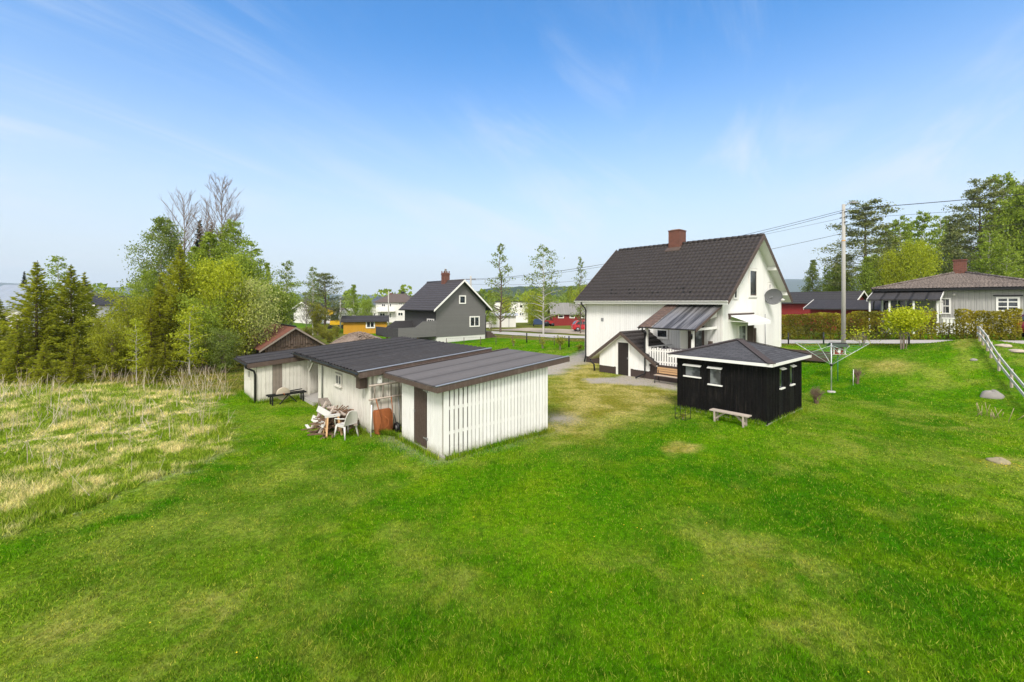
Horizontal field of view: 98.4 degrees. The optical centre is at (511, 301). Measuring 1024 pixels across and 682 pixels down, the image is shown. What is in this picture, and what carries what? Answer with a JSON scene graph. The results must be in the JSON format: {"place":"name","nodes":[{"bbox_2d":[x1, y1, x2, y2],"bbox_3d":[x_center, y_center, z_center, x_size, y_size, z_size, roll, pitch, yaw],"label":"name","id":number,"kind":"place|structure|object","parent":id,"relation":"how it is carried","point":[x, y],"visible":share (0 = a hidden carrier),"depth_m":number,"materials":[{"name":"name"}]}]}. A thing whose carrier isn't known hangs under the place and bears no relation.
{"place":"outdoors","nodes":[
{"label":"outdoors","id":0,"kind":"place"},
{"bbox_2d":[0,279,860,303],"bbox_3d":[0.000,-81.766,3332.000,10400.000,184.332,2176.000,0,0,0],"label":"hills","id":1,"kind":"structure","parent":0,"point":[793,285],"depth_m":3039.27,"materials":[{"name":"green plant"}]},
{"bbox_2d":[327,285,583,306],"bbox_3d":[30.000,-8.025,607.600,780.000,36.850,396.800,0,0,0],"label":"hill","id":2,"kind":"structure","parent":0,"point":[521,288],"depth_m":561.29,"materials":[{"name":"green plant"}]},
{"bbox_2d":[478,285,580,302],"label":"hill wood","id":3,"kind":"object","parent":2,"relation":"on","point":[558,294],"visible":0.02,"depth_m":535.37,"materials":[{"name":"green plant"}]},
{"bbox_2d":[0,307,1023,681],"bbox_3d":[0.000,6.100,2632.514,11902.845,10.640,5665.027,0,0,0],"label":"ground","id":4,"kind":"structure","parent":0,"point":[616,387],"depth_m":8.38,"materials":[{"name":"green plant"}]},
{"bbox_2d":[0,299,24,375],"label":"spruce tree","id":5,"kind":"object","parent":4,"relation":"on","point":[2,318],"visible":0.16,"depth_m":25.02,"materials":[{"name":"green plant"}]},
{"bbox_2d":[0,319,38,384],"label":"young spruce","id":6,"kind":"object","parent":4,"relation":"on","point":[18,345],"visible":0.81,"depth_m":23.83,"materials":[{"name":"green plant"}]},
{"bbox_2d":[21,342,63,387],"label":"young spruce","id":7,"kind":"object","parent":4,"relation":"on","point":[43,366],"visible":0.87,"depth_m":22.92,"materials":[{"name":"green plant"}]},
{"bbox_2d":[0,260,87,379],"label":"spruce tree","id":8,"kind":"object","parent":4,"relation":"on","point":[31,296],"visible":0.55,"depth_m":25.29,"materials":[{"name":"green plant"}]},
{"bbox_2d":[0,285,99,331],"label":"metal roof barn","id":9,"kind":"structure","parent":4,"relation":"on","point":[6,292],"depth_m":66.27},
{"bbox_2d":[40,255,72,320],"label":"birch tree","id":10,"kind":"object","parent":4,"relation":"on","point":[53,272],"visible":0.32,"depth_m":35.85,"materials":[{"name":"green plant"}]},
{"bbox_2d":[0,265,122,378],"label":"spruce tree","id":11,"kind":"object","parent":4,"relation":"on","point":[80,299],"visible":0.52,"depth_m":26.18,"materials":[{"name":"green plant"}]},
{"bbox_2d":[54,339,94,387],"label":"young spruce","id":12,"kind":"object","parent":4,"relation":"on","point":[77,366],"visible":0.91,"depth_m":23.11,"materials":[{"name":"green plant"}]},
{"bbox_2d":[56,272,105,366],"bbox_3d":[-28.206,1.415,29.112,3.976,6.780,3.650,0,0,11],"label":"spruce tree","id":13,"kind":"object","parent":4,"relation":"on","point":[84,282],"visible":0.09,"depth_m":28.99,"materials":[{"name":"green plant"}]},
{"bbox_2d":[42,295,131,331],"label":"white gable house","id":14,"kind":"structure","parent":4,"relation":"on","point":[100,302],"depth_m":57.63,"materials":[{"name":"paint"}]},
{"bbox_2d":[79,320,121,376],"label":"young spruce","id":15,"kind":"object","parent":4,"relation":"on","point":[94,361],"visible":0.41,"depth_m":25.73,"materials":[{"name":"green plant"}]},
{"bbox_2d":[77,314,142,376],"bbox_3d":[-22.915,2.600,25.489,3.287,3.798,2.755,0,0,-7],"label":"willow bush","id":16,"kind":"object","parent":4,"relation":"on","point":[110,353],"visible":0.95,"depth_m":25.18,"materials":[{"name":"green plant"}]},
{"bbox_2d":[0,360,234,502],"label":"dry stalks","id":17,"kind":"object","parent":4,"relation":"on","point":[109,411],"visible":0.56,"depth_m":18.29,"materials":[{"name":"beige plant"}]},
{"bbox_2d":[0,343,243,535],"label":"meadow grass","id":18,"kind":"structure","parent":4,"relation":"on","point":[60,498],"depth_m":13.79,"materials":[{"name":"plant"}]},
{"bbox_2d":[91,287,157,364],"bbox_3d":[-23.636,1.790,27.449,4.177,5.363,3.501,0,0,17],"label":"willow bush","id":19,"kind":"object","parent":4,"relation":"on","point":[129,317],"visible":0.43,"depth_m":27.07,"materials":[{"name":"green plant"}]},
{"bbox_2d":[118,317,150,376],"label":"young birch","id":20,"kind":"object","parent":4,"relation":"on","point":[139,361],"visible":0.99,"depth_m":24.49,"materials":[{"name":"green plant"}]},
{"bbox_2d":[125,269,168,305],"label":"birch tree","id":21,"kind":"object","parent":4,"relation":"on","point":[150,283],"visible":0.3,"depth_m":32.62,"materials":[{"name":"green plant"}]},
{"bbox_2d":[124,299,175,378],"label":"spruce tree","id":22,"kind":"object","parent":4,"relation":"on","point":[150,323],"visible":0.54,"depth_m":26.39,"materials":[{"name":"green plant"}]},
{"bbox_2d":[137,348,164,383],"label":"young spruce","id":23,"kind":"object","parent":4,"relation":"on","point":[151,366],"visible":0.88,"depth_m":23.74,"materials":[{"name":"green plant"}]},
{"bbox_2d":[116,214,193,321],"bbox_3d":[-28.397,-1.276,35.707,5.405,11.529,5.743,0,0,-43],"label":"birch tree","id":24,"kind":"object","parent":4,"relation":"on","point":[170,247],"visible":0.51,"depth_m":35.33,"materials":[{"name":"green plant"}]},
{"bbox_2d":[119,275,191,374],"bbox_3d":[-22.395,1.693,27.706,3.816,6.795,4.253,0,0,8],"label":"spruce tree","id":25,"kind":"object","parent":4,"relation":"on","point":[157,305],"visible":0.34,"depth_m":27.85,"materials":[{"name":"green plant"}]},
{"bbox_2d":[150,342,178,383],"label":"young spruce","id":26,"kind":"object","parent":4,"relation":"on","point":[165,357],"visible":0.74,"depth_m":24.46,"materials":[{"name":"green plant"}]},
{"bbox_2d":[147,184,208,260],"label":"bare tree","id":27,"kind":"object","parent":4,"relation":"on","point":[184,219],"visible":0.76,"depth_m":40.73,"materials":[{"name":"grey plant"}]},
{"bbox_2d":[122,244,241,374],"bbox_3d":[-21.070,0.797,28.601,6.498,9.194,6.567,0,0,-27],"label":"spruce tree","id":28,"kind":"object","parent":4,"relation":"on","point":[178,272],"visible":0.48,"depth_m":27.98,"materials":[{"name":"green plant"}]},
{"bbox_2d":[166,303,215,374],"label":"young birch","id":29,"kind":"object","parent":4,"relation":"on","point":[193,325],"visible":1,"depth_m":25.76,"materials":[{"name":"green plant"}]},
{"bbox_2d":[171,246,212,341],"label":"birch tree","id":30,"kind":"object","parent":4,"relation":"on","point":[193,253],"visible":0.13,"depth_m":33.80,"materials":[{"name":"green plant"}]},
{"bbox_2d":[170,290,236,370],"bbox_3d":[-19.436,1.852,27.907,3.856,5.317,4.601,0,0,-40],"label":"willow bush","id":31,"kind":"object","parent":4,"relation":"on","point":[207,316],"visible":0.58,"depth_m":27.65,"materials":[{"name":"green plant"}]},
{"bbox_2d":[194,231,224,284],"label":"birch tree","id":32,"kind":"object","parent":4,"relation":"on","point":[205,248],"visible":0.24,"depth_m":36.86,"materials":[{"name":"green plant"}]},
{"bbox_2d":[155,252,273,358],"bbox_3d":[-19.795,0.523,29.968,5.650,7.998,6.186,0,0,0],"label":"leafy tree","id":33,"kind":"object","parent":4,"relation":"on","point":[212,270],"visible":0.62,"depth_m":29.26,"materials":[{"name":"green plant"}]},
{"bbox_2d":[186,171,245,257],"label":"bare tree","id":34,"kind":"object","parent":4,"relation":"on","point":[208,219],"visible":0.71,"depth_m":41.28,"materials":[{"name":"grey plant"}]},
{"bbox_2d":[198,327,250,372],"bbox_3d":[-17.567,2.960,27.048,2.373,2.975,2.832,0,0,25],"label":"willow bush","id":35,"kind":"object","parent":4,"relation":"on","point":[224,348],"visible":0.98,"depth_m":26.77,"materials":[{"name":"green plant"}]},
{"bbox_2d":[209,219,267,279],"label":"birch tree","id":36,"kind":"object","parent":4,"relation":"on","point":[232,229],"visible":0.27,"depth_m":39.68,"materials":[{"name":"green plant"}]},
{"bbox_2d":[204,244,284,343],"bbox_3d":[-22.051,-0.002,35.982,6.256,9.108,6.849,0,0,41],"label":"leafy tree","id":37,"kind":"object","parent":4,"relation":"on","point":[246,265],"visible":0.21,"depth_m":35.95,"materials":[{"name":"green plant"}]},
{"bbox_2d":[199,274,291,363],"bbox_3d":[-18.791,1.180,30.873,6.376,6.715,6.305,0,0,-3],"label":"cherry tree","id":38,"kind":"object","parent":4,"relation":"on","point":[251,286],"visible":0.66,"depth_m":30.52,"materials":[{"name":"green plant"}]},
{"bbox_2d":[224,239,279,329],"bbox_3d":[-22.528,-0.430,38.118,4.287,9.964,4.290,0,0,6],"label":"birch tree","id":39,"kind":"object","parent":4,"relation":"on","point":[251,244],"visible":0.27,"depth_m":37.86,"materials":[{"name":"green plant"}]},
{"bbox_2d":[266,279,306,324],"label":"tree","id":40,"kind":"object","parent":4,"relation":"on","point":[283,304],"visible":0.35,"depth_m":45.97,"materials":[{"name":"green plant"}]},
{"bbox_2d":[266,387,306,405],"bbox_3d":[-9.813,4.066,19.235,1.550,0.711,0.440,0,0,-43],"label":"grindstone","id":41,"kind":"object","parent":4,"relation":"on","point":[282,393],"visible":1,"depth_m":19.11,"materials":[{"name":"beige stone"}]},
{"bbox_2d":[247,323,326,354],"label":"old barn","id":42,"kind":"structure","parent":4,"relation":"on","point":[286,337],"depth_m":31.08,"materials":[{"name":"brown wood"}]},
{"bbox_2d":[274,260,302,324],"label":"birch tree","id":43,"kind":"object","parent":4,"relation":"on","point":[285,276],"visible":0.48,"depth_m":48.07,"materials":[{"name":"green plant"}]},
{"bbox_2d":[232,338,379,402],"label":"shed","id":44,"kind":"structure","parent":4,"relation":"on","point":[266,373],"depth_m":20.03,"materials":[{"name":"white wood"}]},
{"bbox_2d":[305,266,320,334],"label":"birch tree","id":45,"kind":"object","parent":4,"relation":"on","point":[313,281],"visible":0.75,"depth_m":57.95,"materials":[{"name":"green plant"}]},
{"bbox_2d":[304,301,329,334],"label":"bush","id":46,"kind":"object","parent":4,"relation":"on","point":[319,317],"visible":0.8,"depth_m":57.63,"materials":[{"name":"green plant"}]},
{"bbox_2d":[292,271,353,324],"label":"pine tree","id":47,"kind":"object","parent":4,"relation":"on","point":[324,283],"visible":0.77,"depth_m":61.78,"materials":[{"name":"green plant"}]},
{"bbox_2d":[310,401,346,432],"bbox_3d":[-6.358,3.970,15.207,0.821,0.886,1.373,0,0,-41],"label":"picnic bench","id":48,"kind":"object","parent":4,"relation":"on","point":[322,410],"visible":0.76,"depth_m":15.15,"materials":[{"name":"white wood"}]},
{"bbox_2d":[301,405,358,439],"bbox_3d":[-5.957,4.121,15.400,2.111,0.930,2.557,0,0,38],"label":"stick heap","id":49,"kind":"object","parent":4,"relation":"on","point":[331,419],"visible":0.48,"depth_m":14.86,"materials":[{"name":"wood"}]},
{"bbox_2d":[334,410,358,439],"bbox_3d":[-5.380,3.958,14.370,0.630,0.890,0.580,0,0,34],"label":"garden chair","id":50,"kind":"object","parent":4,"relation":"on","point":[351,418],"visible":1,"depth_m":14.28,"materials":[{"name":"white plastic"}]},
{"bbox_2d":[344,284,363,315],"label":"poplar tree","id":51,"kind":"object","parent":4,"relation":"on","point":[354,306],"visible":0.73,"depth_m":84.65,"materials":[{"name":"green plant"}]},
{"bbox_2d":[330,331,381,343],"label":"gravel heap","id":52,"kind":"object","parent":4,"relation":"on","point":[355,336],"visible":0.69,"depth_m":43.63,"materials":[{"name":"beige gravel"}]},
{"bbox_2d":[340,315,388,333],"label":"yellow shed","id":53,"kind":"structure","parent":4,"relation":"on","point":[362,323],"depth_m":60.90,"materials":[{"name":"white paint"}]},
{"bbox_2d":[373,397,399,434],"bbox_3d":[-4.190,3.813,14.725,0.727,1.199,0.615,0,0,-41],"label":"wheelbarrow","id":54,"kind":"object","parent":4,"relation":"on","point":[382,419],"visible":0.94,"depth_m":14.71,"materials":[{"name":"orange metal"}]},
{"bbox_2d":[291,336,491,432],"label":"board shed","id":55,"kind":"structure","parent":4,"relation":"on","point":[348,374],"depth_m":16.95,"materials":[{"name":"grey wood"}]},
{"bbox_2d":[369,381,401,400],"bbox_3d":[-3.738,3.028,15.463,2.650,0.584,0.134,0,0,-41],"label":"wooden ladder","id":56,"kind":"object","parent":55,"relation":"attached to","point":[385,397],"visible":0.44,"depth_m":14.93,"materials":[{"name":"brown wood"}]},
{"bbox_2d":[373,291,410,321],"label":"white house","id":57,"kind":"structure","parent":4,"relation":"on","point":[397,302],"depth_m":115.00,"materials":[{"name":"paint"}]},
{"bbox_2d":[376,269,496,341],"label":"grey house","id":58,"kind":"structure","parent":4,"relation":"on","point":[444,308],"depth_m":48.98,"materials":[{"name":"grey wood"}]},
{"bbox_2d":[383,348,569,458],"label":"slatted shed","id":59,"kind":"structure","parent":4,"relation":"on","point":[458,404],"depth_m":13.73,"materials":[{"name":"white wood"}]},
{"bbox_2d":[414,383,427,447],"bbox_3d":[-2.772,3.425,13.405,0.060,1.890,0.845,0,0,-41],"label":"door","id":60,"kind":"structure","parent":59,"relation":"in","point":[420,395],"depth_m":13.42,"materials":[{"name":"brown wood"}]},
{"bbox_2d":[86,282,867,312],"bbox_3d":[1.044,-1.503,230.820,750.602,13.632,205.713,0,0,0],"label":"wood","id":61,"kind":"object","parent":4,"relation":"on","point":[347,292],"visible":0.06,"depth_m":164.73,"materials":[{"name":"green plant"}]},
{"bbox_2d":[485,313,517,327],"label":"garage","id":62,"kind":"structure","parent":4,"relation":"on","point":[509,322],"depth_m":80.00,"materials":[{"name":"metal"}]},
{"bbox_2d":[485,243,527,331],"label":"birch tree","id":63,"kind":"object","parent":4,"relation":"on","point":[500,274],"visible":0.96,"depth_m":61.78,"materials":[{"name":"green plant"}]},
{"bbox_2d":[491,301,527,322],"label":"white hall","id":64,"kind":"structure","parent":4,"relation":"on","point":[520,318],"depth_m":110.00,"materials":[{"name":"paint"}]},
{"bbox_2d":[235,390,810,460],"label":"edge grass","id":65,"kind":"structure","parent":4,"relation":"on","point":[243,396],"depth_m":14.70,"materials":[{"name":"green plant"}]},
{"bbox_2d":[518,291,547,324],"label":"leafy tree","id":66,"kind":"object","parent":4,"relation":"on","point":[527,311],"visible":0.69,"depth_m":89.36,"materials":[{"name":"green plant"}]},
{"bbox_2d":[495,328,584,333],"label":"parking strip","id":67,"kind":"object","parent":4,"relation":"on","point":[549,330],"visible":0.39,"depth_m":64.51,"materials":[{"name":"grey asphalt"}]},
{"bbox_2d":[522,244,565,333],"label":"birch tree","id":68,"kind":"object","parent":4,"relation":"on","point":[544,282],"visible":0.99,"depth_m":57.88,"materials":[{"name":"green plant"}]},
{"bbox_2d":[547,303,584,325],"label":"red shed","id":69,"kind":"structure","parent":4,"relation":"on","point":[565,317],"depth_m":84.00,"materials":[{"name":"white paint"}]},
{"bbox_2d":[568,257,587,332],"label":"birch tree","id":70,"kind":"object","parent":4,"relation":"on","point":[578,309],"visible":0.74,"depth_m":56.93,"materials":[{"name":"green plant"}]},
{"bbox_2d":[574,229,792,382],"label":"white house","id":71,"kind":"structure","parent":4,"relation":"on","point":[644,305],"depth_m":27.62,"materials":[{"name":"paint"}]},
{"bbox_2d":[618,342,627,374],"bbox_3d":[6.664,3.415,26.423,0.110,1.930,0.750,0,0,-41],"label":"cellar door","id":72,"kind":"structure","parent":71,"relation":"in","point":[622,347],"depth_m":26.47,"materials":[{"name":"black wood"}]},
{"bbox_2d":[680,326,703,348],"bbox_3d":[10.418,2.475,25.568,0.899,2.150,1.030,0,0,-41],"label":"front door","id":73,"kind":"structure","parent":71,"relation":"in","point":[685,341],"depth_m":25.79,"materials":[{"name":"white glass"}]},
{"bbox_2d":[749,269,757,297],"bbox_3d":[14.960,-1.140,27.416,1.200,1.760,0.080,0,0,-41],"label":"window","id":74,"kind":"structure","parent":71,"relation":"in","point":[753,273],"depth_m":27.49,"materials":[{"name":"grey glass"}]},
{"bbox_2d":[764,289,784,304],"bbox_3d":[16.849,-0.319,28.311,1.177,1.037,0.720,0,0,40],"label":"satellite dish","id":75,"kind":"object","parent":71,"relation":"attached to","point":[773,296],"visible":1,"depth_m":28.51,"materials":[{"name":"grey paint"}]},
{"bbox_2d":[709,408,751,427],"bbox_3d":[7.828,4.195,15.862,0.330,0.450,1.360,0,0,-41],"label":"garden bench","id":76,"kind":"object","parent":4,"relation":"on","point":[716,415],"visible":0.93,"depth_m":15.81,"materials":[{"name":"white wood"}]},
{"bbox_2d":[667,338,812,424],"bbox_3d":[9.315,3.005,18.112,4.419,2.990,4.094,0,0,-41],"label":"garden hut","id":77,"kind":"object","parent":4,"relation":"on","point":[760,382],"visible":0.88,"depth_m":16.84,"materials":[{"name":"wood"}]},
{"bbox_2d":[787,349,832,361],"bbox_3d":[17.613,2.985,27.127,1.800,0.950,3.200,0,0,-41],"label":"planting bed","id":78,"kind":"object","parent":4,"relation":"on","point":[816,358],"visible":0.2,"depth_m":25.81,"materials":[{"name":"soil"}]},
{"bbox_2d":[798,260,823,291],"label":"birch tree","id":79,"kind":"object","parent":4,"relation":"on","point":[813,275],"visible":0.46,"depth_m":77.65,"materials":[{"name":"green plant"}]},
{"bbox_2d":[781,291,867,325],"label":"red outbuilding","id":80,"kind":"structure","parent":4,"relation":"on","point":[801,300],"depth_m":59.36,"materials":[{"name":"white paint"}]},
{"bbox_2d":[794,340,869,392],"bbox_3d":[15.368,3.207,21.250,2.283,2.471,2.283,0,0,-33],"label":"clothes dryer","id":81,"kind":"object","parent":4,"relation":"on","point":[831,365],"visible":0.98,"depth_m":21.23,"materials":[{"name":"silver metal"}]},
{"bbox_2d":[781,311,890,339],"bbox_3d":[24.585,1.933,34.270,1.164,2.609,7.558,0,0,-41],"label":"thuja hedge","id":82,"kind":"object","parent":4,"relation":"on","point":[820,325],"visible":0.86,"depth_m":33.94,"materials":[{"name":"plant"}]},
{"bbox_2d":[820,265,858,291],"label":"leafy tree","id":83,"kind":"object","parent":4,"relation":"on","point":[834,275],"visible":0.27,"depth_m":69.75,"materials":[{"name":"green plant"}]},
{"bbox_2d":[803,299,880,330],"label":"tiled outbuilding","id":84,"kind":"structure","parent":4,"relation":"on","point":[827,306],"depth_m":46.98,"materials":[{"name":"brown tile"}]},
{"bbox_2d":[840,201,857,342],"bbox_3d":[23.163,-1.804,30.278,1.134,10.112,0.640,0,0,0],"label":"utility pole","id":85,"kind":"object","parent":4,"relation":"on","point":[843,284],"visible":0.93,"depth_m":30.19,"materials":[{"name":"grey wood"}]},
{"bbox_2d":[811,197,916,288],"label":"pine tree","id":86,"kind":"object","parent":4,"relation":"on","point":[865,224],"visible":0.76,"depth_m":65.13,"materials":[{"name":"green plant"}]},
{"bbox_2d":[848,253,887,296],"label":"leafy tree","id":87,"kind":"object","parent":4,"relation":"on","point":[865,281],"visible":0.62,"depth_m":61.71,"materials":[{"name":"green plant"}]},
{"bbox_2d":[869,244,914,287],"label":"leafy tree","id":88,"kind":"object","parent":4,"relation":"on","point":[885,271],"visible":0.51,"depth_m":59.65,"materials":[{"name":"green plant"}]},
{"bbox_2d":[884,214,917,280],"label":"birch tree","id":89,"kind":"object","parent":4,"relation":"on","point":[896,225],"visible":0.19,"depth_m":65.57,"materials":[{"name":"green plant"}]},
{"bbox_2d":[877,302,941,349],"bbox_3d":[22.607,1.319,25.206,2.744,2.904,2.846,0,0,42],"label":"yellow bush","id":90,"kind":"object","parent":4,"relation":"on","point":[902,320],"visible":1,"depth_m":25.10,"materials":[{"name":"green plant"}]},
{"bbox_2d":[889,311,937,339],"bbox_3d":[27.778,1.661,30.566,1.136,2.237,2.523,0,0,-42],"label":"thuja hedge","id":91,"kind":"object","parent":4,"relation":"on","point":[931,331],"visible":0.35,"depth_m":29.87,"materials":[{"name":"green plant"}]},
{"bbox_2d":[890,234,949,282],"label":"maple tree","id":92,"kind":"object","parent":4,"relation":"on","point":[928,265],"visible":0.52,"depth_m":57.28,"materials":[{"name":"green plant"}]},
{"bbox_2d":[908,210,947,277],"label":"birch tree","id":93,"kind":"object","parent":4,"relation":"on","point":[924,226],"visible":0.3,"depth_m":69.61,"materials":[{"name":"green plant"}]},
{"bbox_2d":[918,215,955,273],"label":"birch tree","id":94,"kind":"object","parent":4,"relation":"on","point":[937,231],"visible":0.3,"depth_m":75.80,"materials":[{"name":"green plant"}]},
{"bbox_2d":[867,259,1023,333],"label":"neighbour house","id":95,"kind":"structure","parent":4,"relation":"on","point":[960,286],"depth_m":35.64,"materials":[{"name":"white wood"}]},
{"bbox_2d":[882,301,912,312],"bbox_3d":[33.215,0.400,38.018,0.080,1.200,2.100,0,0,-41],"label":"window","id":96,"kind":"structure","parent":95,"relation":"in","point":[884,303],"depth_m":38.09,"materials":[{"name":"grey glass"}]},
{"bbox_2d":[996,297,1019,311],"bbox_3d":[37.334,0.200,33.242,0.080,1.100,1.200,0,0,-41],"label":"window","id":97,"kind":"structure","parent":95,"relation":"in","point":[1002,303],"depth_m":33.24,"materials":[{"name":"white paint"}]},
{"bbox_2d":[929,214,978,273],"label":"pine tree","id":98,"kind":"object","parent":4,"relation":"on","point":[954,222],"visible":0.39,"depth_m":68.06,"materials":[{"name":"green plant"}]},
{"bbox_2d":[934,177,1023,274],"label":"pine tree","id":99,"kind":"object","parent":4,"relation":"on","point":[976,192],"visible":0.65,"depth_m":61.66,"materials":[{"name":"green plant"}]},
{"bbox_2d":[953,308,1023,340],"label":"thuja hedge","id":100,"kind":"object","parent":4,"relation":"on","point":[974,317],"visible":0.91,"depth_m":27.62,"materials":[{"name":"plant"}]},
{"bbox_2d":[967,230,1018,275],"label":"birch tree","id":101,"kind":"object","parent":4,"relation":"on","point":[984,245],"visible":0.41,"depth_m":55.93,"materials":[{"name":"green plant"}]},
{"bbox_2d":[967,171,1021,269],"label":"birch tree","id":102,"kind":"object","parent":4,"relation":"on","point":[1007,178],"visible":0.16,"depth_m":63.49,"materials":[{"name":"green plant"}]},
{"bbox_2d":[972,186,1023,278],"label":"leafy tree","id":103,"kind":"object","parent":4,"relation":"on","point":[1012,213],"visible":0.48,"depth_m":58.30,"materials":[{"name":"green plant"}]},
{"bbox_2d":[977,326,1023,396],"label":"rail fence","id":104,"kind":"object","parent":4,"relation":"on","point":[991,348],"visible":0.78,"depth_m":20.55,"materials":[{"name":"white wood"}]},
{"bbox_2d":[987,239,1023,277],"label":"birch tree","id":105,"kind":"object","parent":4,"relation":"on","point":[1005,270],"visible":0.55,"depth_m":53.78,"materials":[{"name":"green plant"}]},
{"bbox_2d":[0,0,1023,295],"label":"sky","id":106,"kind":"structure","parent":0,"point":[372,145],"materials":[{"name":"blue"}]},
{"bbox_2d":[327,321,1023,343],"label":"road","id":107,"kind":"structure","parent":0,"point":[782,341],"depth_m":32.66,"materials":[{"name":"grey asphalt"}]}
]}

